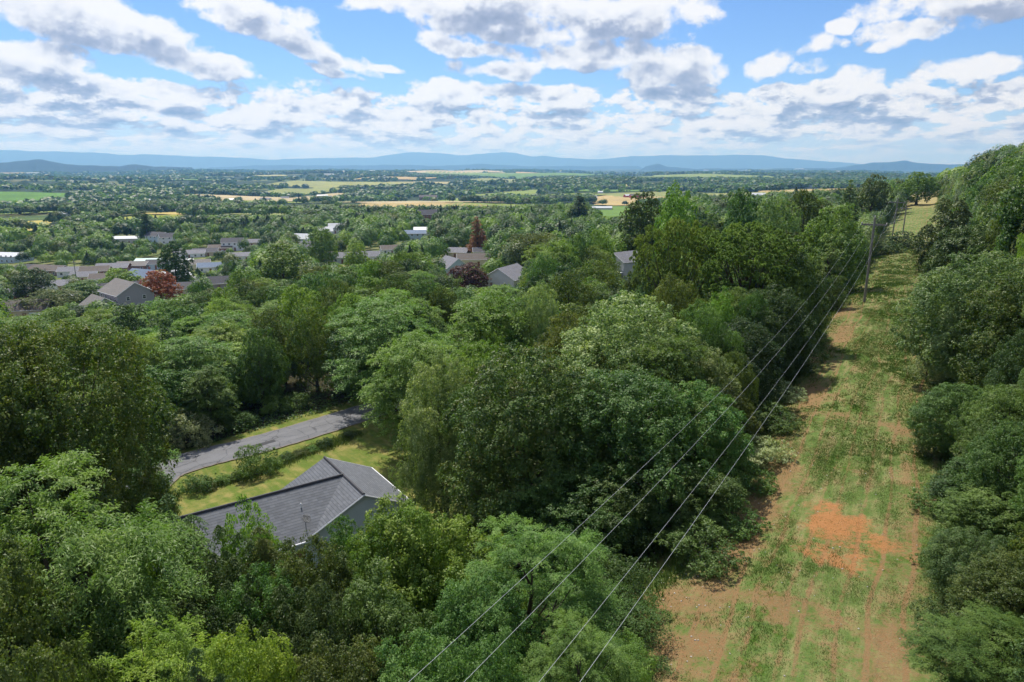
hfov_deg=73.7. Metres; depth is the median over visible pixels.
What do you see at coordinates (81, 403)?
locust tree
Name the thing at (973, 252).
broadleaf tree
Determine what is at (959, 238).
cedar tree
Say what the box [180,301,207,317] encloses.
broadleaf tree
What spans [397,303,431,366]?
broadleaf tree
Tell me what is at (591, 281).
broadleaf tree
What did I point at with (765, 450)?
shrub
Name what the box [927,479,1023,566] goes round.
broadleaf tree
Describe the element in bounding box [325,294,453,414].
locust tree
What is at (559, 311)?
locust tree
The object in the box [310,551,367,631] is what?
cedar tree
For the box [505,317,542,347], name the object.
locust tree
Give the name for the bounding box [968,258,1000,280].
broadleaf tree
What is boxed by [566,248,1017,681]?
weeds
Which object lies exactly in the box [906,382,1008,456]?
broadleaf tree
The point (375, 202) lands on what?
field
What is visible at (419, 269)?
oak tree
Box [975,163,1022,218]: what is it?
broadleaf tree
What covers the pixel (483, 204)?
field
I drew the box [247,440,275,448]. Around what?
road patch
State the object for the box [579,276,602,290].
broadleaf tree
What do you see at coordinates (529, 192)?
field
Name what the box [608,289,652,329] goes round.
broadleaf tree
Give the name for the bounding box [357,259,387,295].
broadleaf tree
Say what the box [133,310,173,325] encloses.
locust tree
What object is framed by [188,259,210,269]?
house
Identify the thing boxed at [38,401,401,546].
road
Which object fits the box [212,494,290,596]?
broadleaf tree
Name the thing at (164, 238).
house
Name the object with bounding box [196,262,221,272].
house
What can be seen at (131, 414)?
oak tree
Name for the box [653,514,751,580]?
shrub
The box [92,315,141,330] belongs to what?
locust tree
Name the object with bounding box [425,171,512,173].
field
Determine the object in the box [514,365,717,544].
broadleaf tree
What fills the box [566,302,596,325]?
broadleaf tree
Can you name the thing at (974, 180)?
broadleaf tree
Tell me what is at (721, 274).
locust tree
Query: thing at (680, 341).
locust tree
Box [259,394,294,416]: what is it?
shrub
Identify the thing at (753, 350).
broadleaf tree
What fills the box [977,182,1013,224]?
broadleaf tree
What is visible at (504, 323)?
broadleaf tree
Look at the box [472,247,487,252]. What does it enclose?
house
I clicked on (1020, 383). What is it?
broadleaf tree
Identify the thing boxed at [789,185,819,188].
distant warehouse
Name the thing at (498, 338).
broadleaf tree
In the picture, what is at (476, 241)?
conifer tree
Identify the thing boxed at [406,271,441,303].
locust tree
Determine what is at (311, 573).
broadleaf tree
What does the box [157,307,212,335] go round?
broadleaf tree
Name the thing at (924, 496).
shrub
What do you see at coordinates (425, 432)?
broadleaf tree
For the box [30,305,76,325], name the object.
broadleaf tree
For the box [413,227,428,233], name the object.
house
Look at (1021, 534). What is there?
oak tree
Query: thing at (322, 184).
field
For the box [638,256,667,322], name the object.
cedar tree
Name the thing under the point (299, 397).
shrub
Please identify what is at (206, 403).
locust tree
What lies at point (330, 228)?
house
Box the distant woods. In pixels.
[0,140,1023,331]
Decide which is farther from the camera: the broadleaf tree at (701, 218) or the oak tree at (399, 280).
the broadleaf tree at (701, 218)
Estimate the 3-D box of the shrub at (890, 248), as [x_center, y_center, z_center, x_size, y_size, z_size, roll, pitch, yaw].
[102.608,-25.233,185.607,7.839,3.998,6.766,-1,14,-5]
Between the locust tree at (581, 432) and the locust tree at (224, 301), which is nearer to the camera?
the locust tree at (581, 432)
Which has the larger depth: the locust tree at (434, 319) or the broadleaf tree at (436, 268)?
the broadleaf tree at (436, 268)
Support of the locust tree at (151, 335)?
on the ground at (372, 446)
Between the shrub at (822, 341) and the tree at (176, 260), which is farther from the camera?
the tree at (176, 260)
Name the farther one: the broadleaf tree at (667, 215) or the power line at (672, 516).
the broadleaf tree at (667, 215)
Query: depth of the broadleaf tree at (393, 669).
23.14 m
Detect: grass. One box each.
[525,436,956,681]
[753,302,952,459]
[844,241,928,304]
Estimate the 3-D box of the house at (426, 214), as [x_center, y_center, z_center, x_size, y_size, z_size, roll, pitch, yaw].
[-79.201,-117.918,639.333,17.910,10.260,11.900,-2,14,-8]
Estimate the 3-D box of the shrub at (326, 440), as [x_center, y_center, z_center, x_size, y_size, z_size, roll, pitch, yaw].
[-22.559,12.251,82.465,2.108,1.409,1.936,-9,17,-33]
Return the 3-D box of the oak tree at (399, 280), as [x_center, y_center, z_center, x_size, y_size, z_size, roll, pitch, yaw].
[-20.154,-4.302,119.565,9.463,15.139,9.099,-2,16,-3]
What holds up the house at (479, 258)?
on the ground at (372, 446)
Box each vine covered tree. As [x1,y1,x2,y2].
[0,637,117,681]
[308,556,466,681]
[316,499,465,662]
[331,491,528,661]
[446,625,532,681]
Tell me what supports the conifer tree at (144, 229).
on the ground at (372, 446)
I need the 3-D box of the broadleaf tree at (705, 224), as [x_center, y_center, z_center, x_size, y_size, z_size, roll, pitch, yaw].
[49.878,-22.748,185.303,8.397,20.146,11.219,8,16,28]
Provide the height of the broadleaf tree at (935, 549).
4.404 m
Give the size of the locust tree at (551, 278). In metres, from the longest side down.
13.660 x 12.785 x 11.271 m
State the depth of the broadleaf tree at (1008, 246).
88.68 m
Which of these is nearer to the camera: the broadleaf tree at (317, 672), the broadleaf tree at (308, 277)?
the broadleaf tree at (317, 672)
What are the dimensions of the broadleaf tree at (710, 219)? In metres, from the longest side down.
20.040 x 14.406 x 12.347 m
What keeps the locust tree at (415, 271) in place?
on the ground at (372, 446)
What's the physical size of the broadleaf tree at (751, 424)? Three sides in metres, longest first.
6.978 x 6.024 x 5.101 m
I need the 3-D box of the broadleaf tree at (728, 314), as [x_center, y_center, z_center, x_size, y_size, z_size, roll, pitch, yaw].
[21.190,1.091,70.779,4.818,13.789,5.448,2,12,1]
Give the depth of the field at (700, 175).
4311.48 m
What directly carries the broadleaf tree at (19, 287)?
on the ground at (372, 446)
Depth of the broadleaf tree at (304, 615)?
28.71 m
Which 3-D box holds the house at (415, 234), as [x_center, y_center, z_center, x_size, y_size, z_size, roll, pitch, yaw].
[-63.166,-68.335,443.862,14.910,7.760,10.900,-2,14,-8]
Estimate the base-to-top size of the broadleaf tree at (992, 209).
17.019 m
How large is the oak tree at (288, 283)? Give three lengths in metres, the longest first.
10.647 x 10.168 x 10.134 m
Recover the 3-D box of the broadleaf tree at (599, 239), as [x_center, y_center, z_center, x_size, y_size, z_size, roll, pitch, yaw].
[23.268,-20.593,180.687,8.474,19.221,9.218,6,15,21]
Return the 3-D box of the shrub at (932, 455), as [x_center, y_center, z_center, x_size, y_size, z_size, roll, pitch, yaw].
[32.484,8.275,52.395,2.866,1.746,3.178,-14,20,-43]
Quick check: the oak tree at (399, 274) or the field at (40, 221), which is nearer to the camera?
the oak tree at (399, 274)
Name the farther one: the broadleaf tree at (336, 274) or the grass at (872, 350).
the broadleaf tree at (336, 274)
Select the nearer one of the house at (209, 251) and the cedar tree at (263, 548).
the cedar tree at (263, 548)
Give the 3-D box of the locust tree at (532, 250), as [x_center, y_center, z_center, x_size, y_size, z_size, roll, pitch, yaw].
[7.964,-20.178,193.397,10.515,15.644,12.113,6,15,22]
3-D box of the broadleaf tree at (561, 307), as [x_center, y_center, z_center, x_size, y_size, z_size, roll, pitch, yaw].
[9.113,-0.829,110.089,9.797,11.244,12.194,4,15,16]
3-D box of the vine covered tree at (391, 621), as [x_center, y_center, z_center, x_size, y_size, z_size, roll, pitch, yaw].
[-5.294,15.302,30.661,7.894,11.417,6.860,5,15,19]
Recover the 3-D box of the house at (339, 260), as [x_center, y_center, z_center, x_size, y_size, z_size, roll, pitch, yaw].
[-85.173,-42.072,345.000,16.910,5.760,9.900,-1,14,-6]
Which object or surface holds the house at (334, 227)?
on the ground at (372, 446)
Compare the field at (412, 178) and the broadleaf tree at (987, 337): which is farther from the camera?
the field at (412, 178)
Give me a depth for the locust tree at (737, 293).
72.56 m
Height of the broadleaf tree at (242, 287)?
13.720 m
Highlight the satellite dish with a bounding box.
[302,514,310,526]
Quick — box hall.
[113,236,141,242]
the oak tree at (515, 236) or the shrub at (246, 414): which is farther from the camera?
the oak tree at (515, 236)
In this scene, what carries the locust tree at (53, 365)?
on the ground at (372, 446)
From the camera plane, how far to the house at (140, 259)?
378.33 m
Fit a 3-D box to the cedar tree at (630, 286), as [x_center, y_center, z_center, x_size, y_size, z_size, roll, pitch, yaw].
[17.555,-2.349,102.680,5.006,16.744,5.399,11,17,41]
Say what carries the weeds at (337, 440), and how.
on the ground at (372, 446)
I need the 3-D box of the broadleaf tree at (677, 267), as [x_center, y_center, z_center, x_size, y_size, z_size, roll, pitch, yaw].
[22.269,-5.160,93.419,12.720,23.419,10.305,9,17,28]
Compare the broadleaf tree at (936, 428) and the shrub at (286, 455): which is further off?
the shrub at (286, 455)
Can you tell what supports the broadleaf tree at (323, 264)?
on the ground at (372, 446)
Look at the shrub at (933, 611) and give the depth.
32.23 m
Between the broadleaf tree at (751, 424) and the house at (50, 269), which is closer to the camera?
the broadleaf tree at (751, 424)
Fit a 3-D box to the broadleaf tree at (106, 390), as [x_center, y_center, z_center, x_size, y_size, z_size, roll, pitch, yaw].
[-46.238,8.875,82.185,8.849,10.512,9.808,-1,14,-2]
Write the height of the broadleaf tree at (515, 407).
16.383 m
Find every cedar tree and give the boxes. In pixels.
[132,460,181,520]
[138,494,219,635]
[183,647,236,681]
[234,526,299,640]
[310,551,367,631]
[622,271,640,350]
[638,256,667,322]
[909,197,979,280]
[921,225,992,293]
[921,456,1001,512]
[949,384,1023,471]
[1005,615,1023,681]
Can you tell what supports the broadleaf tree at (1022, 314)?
on the ground at (372, 446)
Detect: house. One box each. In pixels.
[2,298,54,319]
[8,288,38,299]
[14,264,32,268]
[22,282,58,290]
[27,264,68,275]
[40,279,78,289]
[55,266,79,277]
[69,271,99,280]
[78,265,111,272]
[79,278,155,309]
[87,273,115,282]
[95,262,130,272]
[97,281,140,285]
[116,261,147,268]
[129,267,154,281]
[134,258,156,260]
[144,231,165,242]
[145,259,170,269]
[146,456,406,572]
[156,232,174,244]
[167,281,197,295]
[174,249,205,257]
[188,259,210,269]
[192,248,219,255]
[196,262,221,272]
[204,276,229,289]
[207,244,232,250]
[220,237,244,250]
[230,252,250,259]
[246,239,261,245]
[294,233,312,240]
[298,241,313,249]
[318,226,332,234]
[328,223,340,233]
[331,252,357,263]
[358,251,379,260]
[379,245,401,253]
[404,230,425,241]
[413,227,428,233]
[418,209,436,219]
[439,255,465,274]
[444,247,469,257]
[457,253,490,265]
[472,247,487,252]
[483,263,522,287]
[612,250,636,282]
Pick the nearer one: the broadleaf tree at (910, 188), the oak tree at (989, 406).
the oak tree at (989, 406)
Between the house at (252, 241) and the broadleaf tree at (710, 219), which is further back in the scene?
the house at (252, 241)
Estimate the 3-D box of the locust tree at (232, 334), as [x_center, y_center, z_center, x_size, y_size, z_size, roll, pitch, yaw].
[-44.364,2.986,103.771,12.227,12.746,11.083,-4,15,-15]
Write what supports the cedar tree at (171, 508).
on the ground at (372, 446)
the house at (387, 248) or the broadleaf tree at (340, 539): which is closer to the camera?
the broadleaf tree at (340, 539)
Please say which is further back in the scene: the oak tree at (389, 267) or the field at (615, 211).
the field at (615, 211)
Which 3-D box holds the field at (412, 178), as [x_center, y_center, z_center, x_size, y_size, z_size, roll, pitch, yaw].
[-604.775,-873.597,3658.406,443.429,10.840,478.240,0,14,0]
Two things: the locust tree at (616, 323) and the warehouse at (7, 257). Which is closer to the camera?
the locust tree at (616, 323)
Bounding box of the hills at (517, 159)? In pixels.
[0,150,860,168]
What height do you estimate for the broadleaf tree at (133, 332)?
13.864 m
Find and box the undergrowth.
[0,376,1022,681]
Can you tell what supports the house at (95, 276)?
on the ground at (372, 446)
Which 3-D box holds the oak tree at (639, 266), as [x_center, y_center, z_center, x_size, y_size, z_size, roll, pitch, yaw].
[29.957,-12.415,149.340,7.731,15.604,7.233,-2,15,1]
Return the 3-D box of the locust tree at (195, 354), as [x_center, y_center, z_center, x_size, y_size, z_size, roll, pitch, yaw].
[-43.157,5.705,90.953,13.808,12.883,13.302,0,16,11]
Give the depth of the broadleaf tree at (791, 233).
105.81 m
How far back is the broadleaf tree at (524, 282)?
148.41 m
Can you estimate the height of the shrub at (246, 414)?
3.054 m
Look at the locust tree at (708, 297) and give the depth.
91.98 m
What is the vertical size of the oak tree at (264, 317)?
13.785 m
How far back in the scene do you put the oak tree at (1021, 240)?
76.23 m
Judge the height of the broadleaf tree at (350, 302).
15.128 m
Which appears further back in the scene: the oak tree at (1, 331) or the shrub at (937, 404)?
the oak tree at (1, 331)
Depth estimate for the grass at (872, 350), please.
70.60 m
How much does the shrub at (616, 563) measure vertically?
5.374 m
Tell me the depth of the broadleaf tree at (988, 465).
39.38 m
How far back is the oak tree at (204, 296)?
152.44 m
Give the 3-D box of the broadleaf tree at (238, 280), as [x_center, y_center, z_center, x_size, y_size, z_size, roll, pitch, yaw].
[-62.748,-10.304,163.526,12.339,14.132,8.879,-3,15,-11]
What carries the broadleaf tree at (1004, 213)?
on the ground at (372, 446)
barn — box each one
[419,195,436,199]
[592,206,611,209]
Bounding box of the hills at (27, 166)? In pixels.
[0,159,192,173]
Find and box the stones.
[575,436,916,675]
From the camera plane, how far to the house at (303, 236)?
464.02 m
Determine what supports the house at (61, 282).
on the ground at (372, 446)
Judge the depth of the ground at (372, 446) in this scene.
43.16 m
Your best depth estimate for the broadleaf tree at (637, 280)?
126.57 m
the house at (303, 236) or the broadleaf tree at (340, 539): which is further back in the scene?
the house at (303, 236)
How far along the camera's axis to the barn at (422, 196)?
1707.91 m
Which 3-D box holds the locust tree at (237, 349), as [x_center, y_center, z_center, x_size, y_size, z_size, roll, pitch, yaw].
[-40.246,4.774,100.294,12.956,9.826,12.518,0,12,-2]
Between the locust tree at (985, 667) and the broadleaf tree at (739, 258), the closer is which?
the locust tree at (985, 667)
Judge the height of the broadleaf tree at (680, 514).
5.978 m
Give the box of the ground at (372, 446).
[0,168,1016,681]
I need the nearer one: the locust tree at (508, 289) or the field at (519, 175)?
the locust tree at (508, 289)
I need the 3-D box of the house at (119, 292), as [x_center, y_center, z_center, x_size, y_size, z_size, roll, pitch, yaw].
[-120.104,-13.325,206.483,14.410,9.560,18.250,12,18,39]
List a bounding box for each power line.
[410,244,848,680]
[464,256,851,681]
[539,244,870,681]
[580,257,869,681]
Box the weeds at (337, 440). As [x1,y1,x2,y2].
[182,428,365,495]
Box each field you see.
[0,192,64,200]
[28,220,51,230]
[124,215,184,219]
[141,212,180,214]
[156,179,214,179]
[188,194,309,200]
[230,213,282,214]
[257,175,286,175]
[267,181,406,187]
[268,187,338,193]
[290,193,343,197]
[358,177,436,179]
[361,201,479,203]
[362,202,486,206]
[399,181,447,183]
[407,170,499,172]
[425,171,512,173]
[439,190,536,200]
[442,202,532,207]
[456,173,602,178]
[470,178,515,182]
[544,193,603,194]
[578,189,638,190]
[592,195,663,204]
[595,192,711,196]
[601,206,628,217]
[641,174,789,177]
[708,191,792,195]
[758,188,852,192]
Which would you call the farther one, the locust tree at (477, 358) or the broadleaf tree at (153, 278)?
the broadleaf tree at (153, 278)
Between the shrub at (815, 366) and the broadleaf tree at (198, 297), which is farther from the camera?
the broadleaf tree at (198, 297)
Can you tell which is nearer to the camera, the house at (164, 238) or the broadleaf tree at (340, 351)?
the broadleaf tree at (340, 351)
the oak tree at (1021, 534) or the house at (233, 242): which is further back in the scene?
the house at (233, 242)
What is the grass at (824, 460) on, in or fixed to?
on the ground at (372, 446)
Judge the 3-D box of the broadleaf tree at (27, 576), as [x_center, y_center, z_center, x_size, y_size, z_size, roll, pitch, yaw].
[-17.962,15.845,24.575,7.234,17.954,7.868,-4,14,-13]
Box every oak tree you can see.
[0,316,75,351]
[0,319,182,600]
[0,322,20,351]
[0,329,104,591]
[13,286,84,310]
[190,288,226,303]
[232,278,264,298]
[246,307,305,392]
[274,279,302,288]
[282,304,343,393]
[303,265,338,290]
[316,277,355,344]
[367,259,414,291]
[368,274,419,311]
[380,272,424,291]
[406,262,433,274]
[414,274,463,299]
[419,269,458,287]
[425,283,458,334]
[501,232,537,266]
[517,232,544,265]
[517,232,554,261]
[525,253,561,300]
[547,270,601,321]
[570,231,598,248]
[573,258,627,292]
[578,244,621,280]
[633,250,653,277]
[678,280,706,304]
[944,383,1023,476]
[964,174,995,221]
[971,163,1013,201]
[1007,521,1023,582]
[1008,156,1023,187]
[1008,455,1023,520]
[1014,234,1023,281]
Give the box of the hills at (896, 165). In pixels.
[641,160,968,170]
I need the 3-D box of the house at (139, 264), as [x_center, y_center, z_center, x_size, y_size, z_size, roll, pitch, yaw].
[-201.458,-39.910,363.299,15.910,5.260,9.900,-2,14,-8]
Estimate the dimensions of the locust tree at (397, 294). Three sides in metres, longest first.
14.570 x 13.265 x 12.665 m
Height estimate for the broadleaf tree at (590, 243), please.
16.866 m
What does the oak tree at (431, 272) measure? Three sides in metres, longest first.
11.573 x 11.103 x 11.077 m
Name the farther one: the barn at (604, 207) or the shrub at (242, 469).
the barn at (604, 207)
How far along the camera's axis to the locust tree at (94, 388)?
83.42 m
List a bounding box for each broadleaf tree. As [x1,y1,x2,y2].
[0,529,104,681]
[7,267,56,298]
[10,577,192,681]
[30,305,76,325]
[58,279,102,302]
[66,305,95,318]
[79,333,115,371]
[89,331,140,371]
[89,372,176,438]
[89,519,192,654]
[95,268,142,284]
[98,334,145,396]
[108,303,168,352]
[126,364,207,445]
[132,300,161,317]
[137,269,184,299]
[141,552,276,681]
[148,325,184,370]
[150,300,186,316]
[154,306,182,325]
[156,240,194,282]
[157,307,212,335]
[160,521,300,662]
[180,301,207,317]
[181,291,221,315]
[194,559,319,681]
[204,617,304,681]
[208,287,242,311]
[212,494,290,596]
[226,269,266,294]
[230,326,290,407]
[233,283,261,309]
[238,581,389,681]
[241,337,290,395]
[242,285,279,313]
[249,530,356,647]
[258,243,310,281]
[259,286,291,307]
[276,284,330,363]
[287,278,312,293]
[290,271,343,304]
[290,632,410,681]
[301,226,338,263]
[309,265,334,281]
[310,262,334,271]
[311,272,342,289]
[320,514,389,583]
[321,325,391,395]
[323,292,369,384]
[329,266,357,284]
[330,274,357,298]
[343,242,369,268]
[348,264,362,272]
[355,276,388,295]
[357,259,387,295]
[358,624,475,681]
[387,350,502,535]
[392,250,418,268]
[395,258,428,282]
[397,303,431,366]
[412,252,435,270]
[421,568,548,681]
[424,276,457,326]
[425,344,472,392]
[426,264,447,275]
[435,343,625,539]
[445,287,489,336]
[447,262,491,287]
[466,331,519,385]
[476,284,506,296]
[494,308,533,345]
[496,464,646,579]
[497,287,525,305]
[502,278,565,370]
[504,287,530,308]
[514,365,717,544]
[516,265,535,288]
[517,272,534,290]
[521,258,534,270]
[521,310,615,452]
[523,271,550,293]
[530,290,710,464]
[546,326,608,358]
[549,243,582,272]
[549,262,580,295]
[555,238,571,250]
[558,302,582,324]
[562,233,598,274]
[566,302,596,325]
[567,238,593,249]
[572,449,748,554]
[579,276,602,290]
[584,279,607,296]
[586,226,615,267]
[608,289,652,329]
[615,191,664,257]
[617,379,755,493]
[629,217,722,310]
[630,269,647,290]
[646,273,707,349]
[651,179,700,261]
[651,336,748,456]
[661,298,744,366]
[689,221,816,304]
[691,220,707,227]
[693,211,708,227]
[696,386,763,458]
[699,213,720,229]
[699,286,739,348]
[705,212,720,221]
[707,222,723,232]
[711,316,785,415]
[711,350,759,428]
[722,187,768,241]
[731,291,775,377]
[734,288,787,356]
[736,282,830,379]
[739,228,805,264]
[744,237,834,351]
[756,195,803,248]
[763,296,797,349]
[771,311,797,366]
[783,188,836,252]
[798,202,869,292]
[853,174,894,220]
[888,250,1023,384]
[895,171,942,204]
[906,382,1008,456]
[913,272,971,358]
[918,526,1023,604]
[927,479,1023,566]
[939,277,1023,400]
[941,545,1023,655]
[948,419,1023,524]
[952,244,992,278]
[962,164,994,202]
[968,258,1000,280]
[969,157,1017,209]
[969,171,1023,236]
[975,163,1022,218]
[977,176,1018,206]
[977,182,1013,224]
[980,194,1022,262]
[980,328,1023,405]
[991,169,1023,258]
[991,210,1023,263]
[1015,367,1023,415]
[1019,303,1023,365]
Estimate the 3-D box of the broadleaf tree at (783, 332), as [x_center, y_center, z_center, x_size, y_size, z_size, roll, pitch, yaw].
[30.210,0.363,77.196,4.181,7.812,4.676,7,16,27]
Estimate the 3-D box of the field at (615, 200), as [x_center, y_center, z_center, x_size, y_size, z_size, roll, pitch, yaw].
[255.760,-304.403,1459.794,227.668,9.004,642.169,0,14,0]
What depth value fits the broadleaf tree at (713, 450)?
47.79 m
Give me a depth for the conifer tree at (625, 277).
120.02 m
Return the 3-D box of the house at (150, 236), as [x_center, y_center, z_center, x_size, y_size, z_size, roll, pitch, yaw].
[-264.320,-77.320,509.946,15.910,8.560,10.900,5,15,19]
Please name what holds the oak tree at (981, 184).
on the ground at (372, 446)
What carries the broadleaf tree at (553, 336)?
on the ground at (372, 446)
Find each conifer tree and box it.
[135,211,158,238]
[465,216,487,252]
[566,193,588,217]
[604,288,617,307]
[619,275,632,295]
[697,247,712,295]
[809,243,851,312]
[834,179,858,224]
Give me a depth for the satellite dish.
56.19 m
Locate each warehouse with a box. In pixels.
[0,252,33,262]
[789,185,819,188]
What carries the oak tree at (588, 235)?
on the ground at (372, 446)
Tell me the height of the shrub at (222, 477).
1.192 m
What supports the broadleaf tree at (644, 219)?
on the ground at (372, 446)
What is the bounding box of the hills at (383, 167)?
[206,164,641,169]
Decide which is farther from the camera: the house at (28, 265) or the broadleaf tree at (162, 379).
the house at (28, 265)
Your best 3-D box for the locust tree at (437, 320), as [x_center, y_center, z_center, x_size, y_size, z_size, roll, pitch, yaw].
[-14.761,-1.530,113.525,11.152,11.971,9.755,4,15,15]
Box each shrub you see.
[152,407,223,452]
[174,473,217,494]
[203,477,219,490]
[212,473,234,484]
[222,411,259,432]
[229,471,243,481]
[231,443,282,481]
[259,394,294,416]
[276,451,294,459]
[281,392,310,410]
[292,449,308,456]
[306,444,319,451]
[316,437,332,448]
[340,430,354,438]
[526,546,661,656]
[543,573,687,681]
[561,619,659,681]
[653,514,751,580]
[691,490,771,541]
[720,461,779,496]
[739,434,797,469]
[755,400,806,435]
[757,378,807,403]
[780,353,816,373]
[801,332,833,345]
[874,241,907,253]
[883,231,924,248]
[901,354,950,384]
[907,488,947,515]
[909,541,968,574]
[909,593,994,659]
[910,441,952,459]
[913,392,959,417]
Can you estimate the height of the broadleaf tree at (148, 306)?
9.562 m
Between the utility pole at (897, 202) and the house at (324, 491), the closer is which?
the house at (324, 491)
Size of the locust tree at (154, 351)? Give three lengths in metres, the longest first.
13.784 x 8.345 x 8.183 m
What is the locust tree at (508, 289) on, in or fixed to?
on the ground at (372, 446)
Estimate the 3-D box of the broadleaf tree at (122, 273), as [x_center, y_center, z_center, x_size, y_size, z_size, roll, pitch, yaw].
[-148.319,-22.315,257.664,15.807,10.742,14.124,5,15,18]
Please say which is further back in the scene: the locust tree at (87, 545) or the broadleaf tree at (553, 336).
the broadleaf tree at (553, 336)
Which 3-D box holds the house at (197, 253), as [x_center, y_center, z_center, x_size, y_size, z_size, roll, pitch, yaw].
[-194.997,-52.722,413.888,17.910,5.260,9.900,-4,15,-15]
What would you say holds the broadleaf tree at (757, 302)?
on the ground at (372, 446)
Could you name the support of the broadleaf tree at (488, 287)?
on the ground at (372, 446)
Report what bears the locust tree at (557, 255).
on the ground at (372, 446)
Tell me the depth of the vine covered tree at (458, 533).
34.03 m
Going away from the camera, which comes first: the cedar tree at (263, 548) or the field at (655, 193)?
the cedar tree at (263, 548)
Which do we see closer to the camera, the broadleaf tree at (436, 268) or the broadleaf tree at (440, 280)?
the broadleaf tree at (440, 280)
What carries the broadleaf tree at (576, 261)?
on the ground at (372, 446)
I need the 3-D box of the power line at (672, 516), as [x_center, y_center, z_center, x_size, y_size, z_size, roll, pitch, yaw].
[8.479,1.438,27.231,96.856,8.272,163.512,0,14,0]
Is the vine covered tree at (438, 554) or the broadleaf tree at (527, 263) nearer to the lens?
the vine covered tree at (438, 554)
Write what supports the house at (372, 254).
on the ground at (372, 446)
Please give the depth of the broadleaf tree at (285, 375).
98.09 m
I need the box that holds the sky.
[0,0,1023,163]
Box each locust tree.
[0,314,66,344]
[0,445,213,681]
[32,353,82,376]
[37,380,119,455]
[50,612,257,681]
[54,317,104,344]
[63,375,118,423]
[78,306,130,329]
[86,418,183,525]
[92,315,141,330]
[94,326,132,348]
[111,335,175,402]
[129,325,176,346]
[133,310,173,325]
[138,332,170,357]
[145,346,211,393]
[146,335,248,420]
[147,315,184,334]
[170,316,204,337]
[177,363,241,436]
[187,318,250,378]
[194,341,278,404]
[196,309,258,376]
[200,295,246,328]
[212,295,252,317]
[218,303,268,337]
[247,277,276,293]
[250,299,296,349]
[260,317,304,384]
[298,290,342,339]
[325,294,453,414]
[333,296,385,351]
[342,286,374,297]
[355,287,428,356]
[356,329,468,450]
[390,340,448,403]
[393,296,452,345]
[394,301,446,333]
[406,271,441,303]
[407,270,428,281]
[420,286,466,323]
[433,339,518,500]
[442,289,544,373]
[448,511,622,681]
[457,359,518,428]
[481,285,526,309]
[502,298,567,321]
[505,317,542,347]
[511,354,562,427]
[515,607,648,681]
[521,242,547,272]
[535,240,575,275]
[540,391,617,471]
[544,272,576,284]
[576,281,613,310]
[580,248,617,275]
[582,308,646,352]
[604,238,634,249]
[615,334,710,462]
[687,242,740,298]
[699,278,737,307]
[713,286,751,332]
[776,270,814,347]
[894,597,1023,681]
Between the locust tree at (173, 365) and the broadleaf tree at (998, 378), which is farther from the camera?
the locust tree at (173, 365)
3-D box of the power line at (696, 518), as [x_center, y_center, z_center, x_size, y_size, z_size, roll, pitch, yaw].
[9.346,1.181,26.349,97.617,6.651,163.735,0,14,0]
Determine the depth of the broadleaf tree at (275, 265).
232.40 m
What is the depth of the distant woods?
572.35 m
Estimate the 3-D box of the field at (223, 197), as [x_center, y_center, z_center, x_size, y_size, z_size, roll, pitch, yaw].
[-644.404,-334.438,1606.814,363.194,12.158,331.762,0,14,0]
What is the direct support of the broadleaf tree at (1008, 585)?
on the ground at (372, 446)
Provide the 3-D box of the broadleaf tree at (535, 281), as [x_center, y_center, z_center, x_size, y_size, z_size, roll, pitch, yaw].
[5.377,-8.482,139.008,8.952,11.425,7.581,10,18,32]
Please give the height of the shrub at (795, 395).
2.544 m
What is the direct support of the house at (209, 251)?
on the ground at (372, 446)
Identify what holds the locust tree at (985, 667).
on the ground at (372, 446)
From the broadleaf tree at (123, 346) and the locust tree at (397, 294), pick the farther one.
the locust tree at (397, 294)
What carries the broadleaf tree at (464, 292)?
on the ground at (372, 446)
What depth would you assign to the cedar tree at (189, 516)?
36.93 m
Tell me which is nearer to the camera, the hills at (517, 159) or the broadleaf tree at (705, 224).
the broadleaf tree at (705, 224)
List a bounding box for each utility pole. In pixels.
[861,215,887,301]
[890,199,905,235]
[901,204,911,233]
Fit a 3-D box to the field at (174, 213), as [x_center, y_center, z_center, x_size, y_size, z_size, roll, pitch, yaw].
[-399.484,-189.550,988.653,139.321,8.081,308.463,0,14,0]
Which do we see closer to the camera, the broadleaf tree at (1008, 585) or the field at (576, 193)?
the broadleaf tree at (1008, 585)
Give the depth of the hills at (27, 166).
7226.23 m
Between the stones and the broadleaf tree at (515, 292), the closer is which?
the stones
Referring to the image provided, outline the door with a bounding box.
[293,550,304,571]
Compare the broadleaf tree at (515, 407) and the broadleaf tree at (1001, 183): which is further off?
the broadleaf tree at (1001, 183)
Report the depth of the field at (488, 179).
3452.64 m
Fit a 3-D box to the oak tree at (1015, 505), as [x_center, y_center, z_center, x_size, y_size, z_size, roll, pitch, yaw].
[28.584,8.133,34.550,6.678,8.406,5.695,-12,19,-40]
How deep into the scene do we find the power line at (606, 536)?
19.43 m
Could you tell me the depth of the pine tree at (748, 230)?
125.94 m

